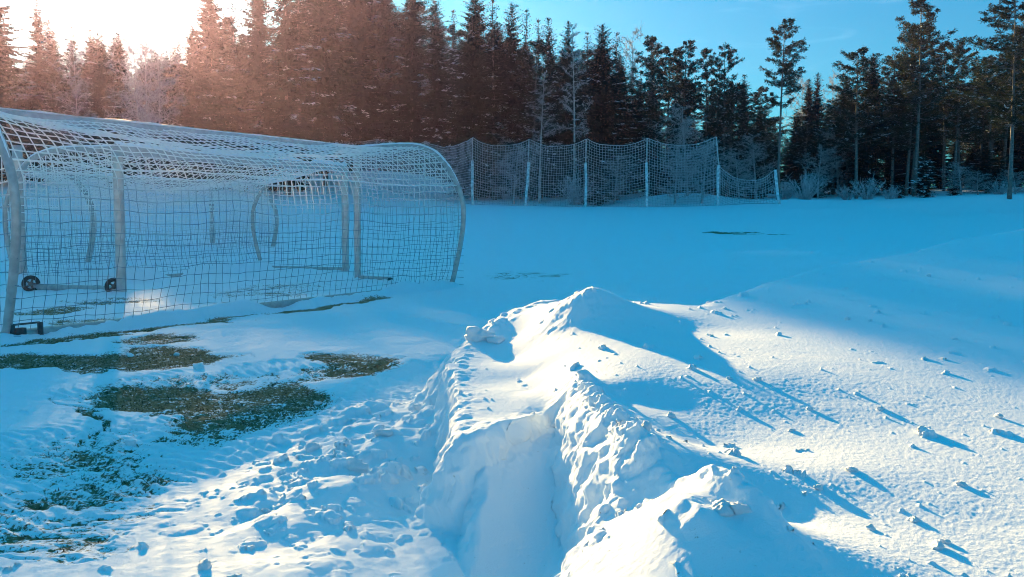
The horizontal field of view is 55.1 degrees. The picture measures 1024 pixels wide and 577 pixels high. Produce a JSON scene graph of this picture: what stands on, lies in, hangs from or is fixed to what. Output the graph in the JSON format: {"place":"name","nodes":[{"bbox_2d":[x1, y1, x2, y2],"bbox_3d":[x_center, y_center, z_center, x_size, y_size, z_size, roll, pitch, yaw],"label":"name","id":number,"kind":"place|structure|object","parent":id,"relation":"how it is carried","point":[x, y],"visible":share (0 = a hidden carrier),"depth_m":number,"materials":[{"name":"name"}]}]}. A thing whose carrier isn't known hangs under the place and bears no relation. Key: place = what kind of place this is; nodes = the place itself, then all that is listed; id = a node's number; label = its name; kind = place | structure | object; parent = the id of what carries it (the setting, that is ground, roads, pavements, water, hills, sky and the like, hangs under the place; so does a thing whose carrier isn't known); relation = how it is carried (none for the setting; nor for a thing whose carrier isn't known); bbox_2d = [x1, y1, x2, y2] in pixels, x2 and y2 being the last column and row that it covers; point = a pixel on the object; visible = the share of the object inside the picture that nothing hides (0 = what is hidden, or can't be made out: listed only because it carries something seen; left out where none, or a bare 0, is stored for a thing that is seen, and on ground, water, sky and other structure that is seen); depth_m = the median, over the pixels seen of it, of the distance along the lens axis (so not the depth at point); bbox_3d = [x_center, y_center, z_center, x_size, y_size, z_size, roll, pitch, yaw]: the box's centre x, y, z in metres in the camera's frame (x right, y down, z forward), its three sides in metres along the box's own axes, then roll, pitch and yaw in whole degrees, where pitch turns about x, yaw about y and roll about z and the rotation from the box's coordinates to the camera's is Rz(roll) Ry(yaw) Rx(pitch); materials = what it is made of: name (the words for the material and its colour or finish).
{"place":"outdoors","nodes":[
{"label":"outdoors","id":0,"kind":"place"},
{"bbox_2d":[0,327,395,555],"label":"turf grass","id":1,"kind":"structure","parent":0,"point":[170,396],"depth_m":6.51,"materials":[{"name":"plant"}]},
{"bbox_2d":[0,170,1023,576],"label":"snow field","id":2,"kind":"structure","parent":0,"point":[392,512],"depth_m":7.68,"materials":[{"name":"snow"}]},
{"bbox_2d":[0,1,47,181],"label":"spruce tree","id":3,"kind":"object","parent":2,"relation":"on","point":[5,76],"visible":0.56,"depth_m":57.41,"materials":[{"name":"plant"}]},
{"bbox_2d":[15,0,75,181],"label":"spruce tree","id":4,"kind":"object","parent":2,"relation":"on","point":[38,55],"visible":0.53,"depth_m":60.89,"materials":[{"name":"plant"}]},
{"bbox_2d":[29,32,82,180],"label":"spruce tree","id":5,"kind":"object","parent":2,"relation":"on","point":[54,75],"visible":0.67,"depth_m":59.98,"materials":[{"name":"plant"}]},
{"bbox_2d":[46,36,98,170],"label":"birch tree","id":6,"kind":"object","parent":2,"relation":"on","point":[77,74],"visible":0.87,"depth_m":59.48,"materials":[{"name":"brown plant"}]},
{"bbox_2d":[59,26,93,173],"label":"spruce tree","id":7,"kind":"object","parent":2,"relation":"on","point":[76,79],"visible":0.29,"depth_m":63.73,"materials":[{"name":"plant"}]},
{"bbox_2d":[78,31,117,173],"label":"spruce tree","id":8,"kind":"object","parent":2,"relation":"on","point":[89,58],"visible":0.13,"depth_m":64.91,"materials":[{"name":"plant"}]},
{"bbox_2d":[76,34,128,184],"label":"spruce tree","id":9,"kind":"object","parent":2,"relation":"on","point":[103,80],"visible":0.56,"depth_m":60.99,"materials":[{"name":"plant"}]},
{"bbox_2d":[104,33,140,186],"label":"spruce tree","id":10,"kind":"object","parent":2,"relation":"on","point":[119,109],"visible":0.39,"depth_m":61.34,"materials":[{"name":"plant"}]},
{"bbox_2d":[102,35,165,174],"bbox_3d":[-22.949,-10.503,59.486,4.446,9.893,3.444,4,6,43],"label":"birch tree","id":11,"kind":"object","parent":2,"relation":"on","point":[137,92],"visible":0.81,"depth_m":59.29,"materials":[{"name":"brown plant"}]},
{"bbox_2d":[122,30,169,187],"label":"birch tree","id":12,"kind":"object","parent":2,"relation":"on","point":[146,59],"visible":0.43,"depth_m":62.58,"materials":[{"name":"brown plant"}]},
{"bbox_2d":[118,38,178,188],"bbox_3d":[-22.911,-10.750,61.189,3.460,9.982,4.468,3,5,32],"label":"birch tree","id":13,"kind":"object","parent":2,"relation":"on","point":[146,102],"visible":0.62,"depth_m":60.93,"materials":[{"name":"brown plant"}]},
{"bbox_2d":[23,168,278,263],"bbox_3d":[-8.994,-1.794,25.174,2.415,2.315,7.635,1,4,18],"label":"football goal","id":14,"kind":"object","parent":2,"relation":"on","point":[210,219],"visible":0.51,"depth_m":24.65,"materials":[{"name":"fabric"}]},
{"bbox_2d":[125,34,190,188],"bbox_3d":[-22.208,-10.929,61.900,4.488,10.065,3.476,-3,5,-37],"label":"birch tree","id":15,"kind":"object","parent":2,"relation":"on","point":[160,91],"visible":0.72,"depth_m":61.76,"materials":[{"name":"brown plant"}]},
{"bbox_2d":[153,51,187,186],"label":"spruce tree","id":16,"kind":"object","parent":2,"relation":"on","point":[167,93],"visible":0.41,"depth_m":63.38,"materials":[{"name":"plant"}]},
{"bbox_2d":[2,142,348,291],"bbox_3d":[-5.762,-1.304,17.946,2.465,2.367,6.522,2,4,22],"label":"football goal","id":17,"kind":"object","parent":2,"relation":"on","point":[118,222],"visible":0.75,"depth_m":16.38,"materials":[{"name":"fabric"}]},
{"bbox_2d":[172,24,223,191],"bbox_3d":[-20.767,-11.671,64.268,4.008,11.122,3.884,3,5,37],"label":"spruce tree","id":18,"kind":"object","parent":2,"relation":"on","point":[193,73],"visible":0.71,"depth_m":63.87,"materials":[{"name":"plant"}]},
{"bbox_2d":[171,0,256,188],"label":"spruce tree","id":19,"kind":"object","parent":2,"relation":"on","point":[213,40],"visible":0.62,"depth_m":64.69,"materials":[{"name":"plant"}]},
{"bbox_2d":[0,107,465,334],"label":"football goal","id":20,"kind":"object","parent":2,"relation":"on","point":[49,120],"visible":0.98,"depth_m":12.40,"materials":[{"name":"fabric"}]},
{"bbox_2d":[217,37,271,190],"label":"spruce tree","id":21,"kind":"object","parent":2,"relation":"on","point":[245,99],"visible":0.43,"depth_m":65.52,"materials":[{"name":"plant"}]},
{"bbox_2d":[228,0,296,185],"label":"spruce tree","id":22,"kind":"object","parent":2,"relation":"on","point":[257,35],"visible":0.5,"depth_m":65.55,"materials":[{"name":"plant"}]},
{"bbox_2d":[250,0,324,196],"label":"spruce tree","id":23,"kind":"object","parent":2,"relation":"on","point":[284,61],"visible":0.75,"depth_m":64.94,"materials":[{"name":"plant"}]},
{"bbox_2d":[290,0,328,191],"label":"spruce tree","id":24,"kind":"object","parent":2,"relation":"on","point":[299,66],"visible":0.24,"depth_m":69.12,"materials":[{"name":"plant"}]},
{"bbox_2d":[301,0,368,185],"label":"spruce tree","id":25,"kind":"object","parent":2,"relation":"on","point":[328,54],"visible":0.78,"depth_m":71.64,"materials":[{"name":"plant"}]},
{"bbox_2d":[329,0,363,171],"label":"spruce tree","id":26,"kind":"object","parent":2,"relation":"on","point":[349,97],"visible":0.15,"depth_m":84.69,"materials":[{"name":"plant"}]},
{"bbox_2d":[339,0,407,170],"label":"spruce tree","id":27,"kind":"object","parent":2,"relation":"on","point":[357,26],"visible":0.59,"depth_m":88.05,"materials":[{"name":"plant"}]},
{"bbox_2d":[347,0,410,108],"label":"pine tree","id":28,"kind":"object","parent":2,"relation":"on","point":[381,33],"visible":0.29,"depth_m":89.40,"materials":[{"name":"green plant"}]},
{"bbox_2d":[362,0,406,170],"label":"spruce tree","id":29,"kind":"object","parent":2,"relation":"on","point":[386,62],"visible":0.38,"depth_m":89.89,"materials":[{"name":"plant"}]},
{"bbox_2d":[377,0,443,175],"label":"spruce tree","id":30,"kind":"object","parent":2,"relation":"on","point":[413,34],"visible":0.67,"depth_m":88.42,"materials":[{"name":"plant"}]},
{"bbox_2d":[412,0,453,178],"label":"spruce tree","id":31,"kind":"object","parent":2,"relation":"on","point":[435,115],"visible":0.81,"depth_m":84.57,"materials":[{"name":"plant"}]},
{"bbox_2d":[422,25,465,175],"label":"pine tree","id":32,"kind":"object","parent":2,"relation":"on","point":[449,38],"visible":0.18,"depth_m":90.27,"materials":[{"name":"green plant"}]},
{"bbox_2d":[443,10,461,170],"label":"spruce tree","id":33,"kind":"object","parent":2,"relation":"on","point":[455,40],"visible":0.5,"depth_m":82.75,"materials":[{"name":"plant"}]},
{"bbox_2d":[439,0,491,171],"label":"spruce tree","id":34,"kind":"object","parent":2,"relation":"on","point":[475,8],"visible":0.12,"depth_m":70.51,"materials":[{"name":"plant"}]},
{"bbox_2d":[430,16,515,199],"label":"spruce tree","id":35,"kind":"object","parent":2,"relation":"on","point":[472,73],"visible":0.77,"depth_m":66.54,"materials":[{"name":"plant"}]},
{"bbox_2d":[478,0,513,199],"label":"spruce tree","id":36,"kind":"object","parent":2,"relation":"on","point":[495,121],"visible":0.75,"depth_m":67.07,"materials":[{"name":"plant"}]},
{"bbox_2d":[466,22,536,197],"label":"spruce tree","id":37,"kind":"object","parent":2,"relation":"on","point":[499,46],"visible":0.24,"depth_m":68.89,"materials":[{"name":"plant"}]},
{"bbox_2d":[495,4,537,198],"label":"spruce tree","id":38,"kind":"object","parent":2,"relation":"on","point":[511,46],"visible":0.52,"depth_m":68.83,"materials":[{"name":"plant"}]},
{"bbox_2d":[495,143,543,203],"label":"birch tree","id":39,"kind":"object","parent":2,"relation":"on","point":[515,178],"visible":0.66,"depth_m":62.66,"materials":[{"name":"plant"}]},
{"bbox_2d":[497,38,573,199],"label":"pine tree","id":40,"kind":"object","parent":2,"relation":"on","point":[528,63],"visible":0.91,"depth_m":67.29,"materials":[{"name":"green plant"}]},
{"bbox_2d":[521,149,558,199],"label":"spruce tree","id":41,"kind":"object","parent":2,"relation":"on","point":[545,182],"visible":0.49,"depth_m":66.78,"materials":[{"name":"plant"}]},
{"bbox_2d":[524,72,562,203],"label":"birch tree","id":42,"kind":"object","parent":2,"relation":"on","point":[541,118],"visible":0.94,"depth_m":62.58,"materials":[{"name":"grey plant"}]},
{"bbox_2d":[534,18,562,196],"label":"spruce tree","id":43,"kind":"object","parent":2,"relation":"on","point":[549,100],"visible":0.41,"depth_m":69.88,"materials":[{"name":"plant"}]},
{"bbox_2d":[340,137,780,206],"bbox_3d":[-2.928,-8.460,66.442,42.583,6.921,7.400,4,6,43],"label":"ball stop net","id":44,"kind":"object","parent":2,"relation":"on","point":[470,192],"visible":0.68,"depth_m":58.50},
{"bbox_2d":[543,21,583,198],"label":"spruce tree","id":45,"kind":"object","parent":2,"relation":"on","point":[564,136],"visible":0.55,"depth_m":68.99,"materials":[{"name":"plant"}]},
{"bbox_2d":[549,23,593,204],"bbox_3d":[3.580,-10.511,60.196,2.941,11.329,1.866,1,4,7],"label":"birch tree","id":46,"kind":"object","parent":2,"relation":"on","point":[573,102],"visible":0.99,"depth_m":60.06,"materials":[{"name":"grey plant"}]},
{"bbox_2d":[552,167,596,204],"bbox_3d":[3.709,-6.286,60.733,2.845,2.504,2.640,-3,5,-32],"label":"frosty shrub","id":47,"kind":"object","parent":2,"relation":"on","point":[571,193],"visible":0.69,"depth_m":60.53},
{"bbox_2d":[563,24,635,204],"bbox_3d":[5.619,-10.782,61.369,4.681,11.391,4.712,2,5,27],"label":"spruce tree","id":48,"kind":"object","parent":2,"relation":"on","point":[603,93],"visible":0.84,"depth_m":60.95,"materials":[{"name":"plant"}]},
{"bbox_2d":[594,155,644,203],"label":"birch tree","id":49,"kind":"object","parent":2,"relation":"on","point":[616,184],"visible":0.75,"depth_m":60.38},
{"bbox_2d":[608,54,644,197],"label":"spruce tree","id":50,"kind":"object","parent":2,"relation":"on","point":[625,107],"visible":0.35,"depth_m":68.88,"materials":[{"name":"plant"}]},
{"bbox_2d":[628,87,648,193],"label":"spruce tree","id":51,"kind":"object","parent":2,"relation":"on","point":[639,100],"visible":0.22,"depth_m":77.54,"materials":[{"name":"plant"}]},
{"bbox_2d":[634,72,669,195],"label":"spruce tree","id":52,"kind":"object","parent":2,"relation":"on","point":[653,97],"visible":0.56,"depth_m":67.65,"materials":[{"name":"plant"}]},
{"bbox_2d":[621,35,684,195],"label":"pine tree","id":53,"kind":"object","parent":2,"relation":"on","point":[651,43],"visible":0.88,"depth_m":68.77,"materials":[{"name":"green plant"}]},
{"bbox_2d":[631,131,674,196],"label":"spruce tree","id":54,"kind":"object","parent":2,"relation":"on","point":[652,182],"visible":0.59,"depth_m":66.61,"materials":[{"name":"plant"}]},
{"bbox_2d":[641,46,699,172],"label":"pine tree","id":55,"kind":"object","parent":2,"relation":"on","point":[666,52],"visible":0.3,"depth_m":73.72,"materials":[{"name":"green plant"}]},
{"bbox_2d":[648,147,702,203],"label":"birch tree","id":56,"kind":"object","parent":2,"relation":"on","point":[679,157],"visible":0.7,"depth_m":59.74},
{"bbox_2d":[652,125,699,194],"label":"spruce tree","id":57,"kind":"object","parent":2,"relation":"on","point":[674,141],"visible":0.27,"depth_m":66.42,"materials":[{"name":"plant"}]},
{"bbox_2d":[639,103,715,195],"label":"birch tree","id":58,"kind":"object","parent":2,"relation":"on","point":[682,135],"visible":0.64,"depth_m":61.52,"materials":[{"name":"plant"}]},
{"bbox_2d":[662,39,708,119],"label":"pine tree","id":59,"kind":"object","parent":2,"relation":"on","point":[690,86],"visible":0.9,"depth_m":70.71,"materials":[{"name":"green plant"}]},
{"bbox_2d":[692,47,721,150],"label":"pine tree","id":60,"kind":"object","parent":2,"relation":"on","point":[705,52],"visible":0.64,"depth_m":71.82,"materials":[{"name":"green plant"}]},
{"bbox_2d":[679,138,738,202],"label":"birch tree","id":61,"kind":"object","parent":2,"relation":"on","point":[704,169],"visible":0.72,"depth_m":59.51,"materials":[{"name":"plant"}]},
{"bbox_2d":[700,96,732,194],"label":"spruce tree","id":62,"kind":"object","parent":2,"relation":"on","point":[717,128],"visible":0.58,"depth_m":66.60,"materials":[{"name":"plant"}]},
{"bbox_2d":[706,44,746,195],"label":"pine tree","id":63,"kind":"object","parent":2,"relation":"on","point":[728,96],"visible":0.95,"depth_m":66.92,"materials":[{"name":"green plant"}]},
{"bbox_2d":[430,229,1023,576],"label":"snow bank","id":64,"kind":"structure","parent":2,"relation":"on","point":[584,384],"depth_m":3.72,"materials":[{"name":"snow"}]},
{"bbox_2d":[464,326,494,342],"bbox_3d":[-0.180,0.285,5.661,0.174,0.138,0.137,-1,4,-19],"label":"snow clod","id":65,"kind":"object","parent":64,"relation":"on","point":[477,334],"visible":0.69,"depth_m":5.62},
{"bbox_2d":[698,81,765,196],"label":"pine tree","id":66,"kind":"object","parent":2,"relation":"on","point":[741,114],"visible":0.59,"depth_m":67.81,"materials":[{"name":"green plant"}]},
{"bbox_2d":[709,151,756,198],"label":"birch tree","id":67,"kind":"object","parent":2,"relation":"on","point":[735,172],"visible":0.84,"depth_m":61.59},
{"bbox_2d":[721,133,781,199],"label":"birch tree","id":68,"kind":"object","parent":2,"relation":"on","point":[754,155],"visible":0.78,"depth_m":65.62,"materials":[{"name":"plant"}]},
{"bbox_2d":[736,86,783,141],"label":"pine tree","id":69,"kind":"object","parent":2,"relation":"on","point":[760,90],"visible":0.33,"depth_m":82.94,"materials":[{"name":"green plant"}]},
{"bbox_2d":[737,118,792,198],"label":"pine tree","id":70,"kind":"object","parent":2,"relation":"on","point":[761,133],"visible":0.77,"depth_m":66.64,"materials":[{"name":"green plant"}]},
{"bbox_2d":[758,18,809,198],"bbox_3d":[16.380,-10.714,59.503,3.241,11.231,3.380,-1,4,-18],"label":"pine tree","id":71,"kind":"object","parent":2,"relation":"on","point":[789,80],"visible":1,"depth_m":59.03,"materials":[{"name":"green plant"}]},
{"bbox_2d":[780,109,810,191],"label":"spruce tree","id":72,"kind":"object","parent":2,"relation":"on","point":[793,168],"visible":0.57,"depth_m":74.27,"materials":[{"name":"plant"}]},
{"bbox_2d":[781,122,825,196],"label":"pine tree","id":73,"kind":"object","parent":2,"relation":"on","point":[807,133],"visible":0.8,"depth_m":69.06,"materials":[{"name":"green plant"}]},
{"bbox_2d":[783,164,827,199],"bbox_3d":[17.981,-6.420,59.520,2.813,2.452,2.610,0,4,7],"label":"frosty shrub","id":74,"kind":"object","parent":2,"relation":"on","point":[805,191],"visible":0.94,"depth_m":59.50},
{"bbox_2d":[798,78,820,155],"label":"spruce tree","id":75,"kind":"object","parent":2,"relation":"on","point":[808,99],"visible":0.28,"depth_m":82.92,"materials":[{"name":"plant"}]},
{"bbox_2d":[795,134,837,197],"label":"spruce tree","id":76,"kind":"object","parent":2,"relation":"on","point":[815,149],"visible":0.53,"depth_m":67.42,"materials":[{"name":"plant"}]},
{"bbox_2d":[805,73,827,168],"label":"spruce tree","id":77,"kind":"object","parent":2,"relation":"on","point":[819,106],"visible":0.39,"depth_m":82.94,"materials":[{"name":"plant"}]},
{"bbox_2d":[792,144,849,198],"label":"birch tree","id":78,"kind":"object","parent":2,"relation":"on","point":[825,158],"visible":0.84,"depth_m":65.68,"materials":[{"name":"plant"}]},
{"bbox_2d":[809,98,849,194],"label":"pine tree","id":79,"kind":"object","parent":2,"relation":"on","point":[834,101],"visible":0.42,"depth_m":70.75,"materials":[{"name":"green plant"}]},
{"bbox_2d":[809,127,853,195],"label":"birch tree","id":80,"kind":"object","parent":2,"relation":"on","point":[838,165],"visible":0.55,"depth_m":69.44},
{"bbox_2d":[821,76,859,194],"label":"spruce tree","id":81,"kind":"object","parent":2,"relation":"on","point":[844,167],"visible":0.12,"depth_m":71.11,"materials":[{"name":"plant"}]},
{"bbox_2d":[811,101,885,190],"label":"pine tree","id":82,"kind":"object","parent":2,"relation":"on","point":[839,147],"visible":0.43,"depth_m":68.63,"materials":[{"name":"green plant"}]},
{"bbox_2d":[818,46,896,198],"bbox_3d":[22.299,-10.648,63.627,4.836,10.049,4.383,2,5,29],"label":"pine tree","id":83,"kind":"object","parent":2,"relation":"on","point":[851,93],"visible":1,"depth_m":63.26,"materials":[{"name":"green plant"}]},
{"bbox_2d":[840,147,881,196],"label":"spruce tree","id":84,"kind":"object","parent":2,"relation":"on","point":[862,168],"visible":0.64,"depth_m":67.23,"materials":[{"name":"plant"}]},
{"bbox_2d":[840,53,900,188],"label":"spruce tree","id":85,"kind":"object","parent":2,"relation":"on","point":[874,153],"visible":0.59,"depth_m":67.03,"materials":[{"name":"plant"}]},
{"bbox_2d":[879,142,905,193],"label":"spruce tree","id":86,"kind":"object","parent":2,"relation":"on","point":[896,179],"visible":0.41,"depth_m":70.32,"materials":[{"name":"plant"}]},
{"bbox_2d":[875,51,924,193],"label":"pine tree","id":87,"kind":"object","parent":2,"relation":"on","point":[886,74],"visible":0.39,"depth_m":66.88,"materials":[{"name":"green plant"}]},
{"bbox_2d":[865,66,948,195],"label":"pine tree","id":88,"kind":"object","parent":2,"relation":"on","point":[909,127],"visible":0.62,"depth_m":66.01,"materials":[{"name":"green plant"}]},
{"bbox_2d":[878,24,957,194],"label":"pine tree","id":89,"kind":"object","parent":2,"relation":"on","point":[933,129],"visible":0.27,"depth_m":66.82,"materials":[{"name":"green plant"}]},
{"bbox_2d":[879,0,967,195],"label":"pine tree","id":90,"kind":"object","parent":2,"relation":"on","point":[908,69],"visible":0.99,"depth_m":63.53,"materials":[{"name":"green plant"}]},
{"bbox_2d":[908,155,938,197],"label":"spruce tree","id":91,"kind":"object","parent":2,"relation":"on","point":[922,186],"visible":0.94,"depth_m":58.52,"materials":[{"name":"plant"}]},
{"bbox_2d":[912,89,960,184],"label":"spruce tree","id":92,"kind":"object","parent":2,"relation":"on","point":[933,138],"visible":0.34,"depth_m":76.69,"materials":[{"name":"plant"}]},
{"bbox_2d":[924,40,966,189],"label":"pine tree","id":93,"kind":"object","parent":2,"relation":"on","point":[947,43],"visible":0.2,"depth_m":72.05,"materials":[{"name":"green plant"}]},
{"bbox_2d":[936,162,979,194],"bbox_3d":[28.096,-6.870,61.748,2.762,2.337,2.699,-4,6,-45],"label":"shrub","id":94,"kind":"object","parent":2,"relation":"on","point":[961,189],"visible":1,"depth_m":61.71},
{"bbox_2d":[930,42,986,187],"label":"pine tree","id":95,"kind":"object","parent":2,"relation":"on","point":[958,82],"visible":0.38,"depth_m":69.89,"materials":[{"name":"green plant"}]},
{"bbox_2d":[937,88,981,194],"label":"pine tree","id":96,"kind":"object","parent":2,"relation":"on","point":[963,115],"visible":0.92,"depth_m":65.45,"materials":[{"name":"green plant"}]},
{"bbox_2d":[941,0,1023,198],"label":"pine tree","id":97,"kind":"object","parent":2,"relation":"on","point":[1008,49],"visible":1,"depth_m":49.38,"materials":[{"name":"green plant"}]},
{"bbox_2d":[965,145,1005,192],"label":"spruce tree","id":98,"kind":"object","parent":2,"relation":"on","point":[985,165],"visible":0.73,"depth_m":67.14,"materials":[{"name":"plant"}]},
{"bbox_2d":[954,54,1017,175],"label":"pine tree","id":99,"kind":"object","parent":2,"relation":"on","point":[987,58],"visible":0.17,"depth_m":74.18,"materials":[{"name":"green plant"}]},
{"bbox_2d":[952,64,1023,192],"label":"pine tree","id":100,"kind":"object","parent":2,"relation":"on","point":[995,136],"visible":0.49,"depth_m":67.94,"materials":[{"name":"green plant"}]},
{"bbox_2d":[978,54,1023,176],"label":"spruce tree","id":101,"kind":"object","parent":2,"relation":"on","point":[997,145],"visible":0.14,"depth_m":78.25,"materials":[{"name":"plant"}]},
{"bbox_2d":[991,8,1023,104],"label":"pine tree","id":102,"kind":"object","parent":2,"relation":"on","point":[1003,65],"visible":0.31,"depth_m":59.56,"materials":[{"name":"green plant"}]},
{"bbox_2d":[1001,122,1023,186],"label":"spruce tree","id":103,"kind":"object","parent":2,"relation":"on","point":[1018,162],"visible":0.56,"depth_m":77.15,"materials":[{"name":"plant"}]},
{"bbox_2d":[0,0,1023,189],"label":"sky","id":104,"kind":"structure","parent":0,"point":[829,27],"materials":[{"name":"blue"}]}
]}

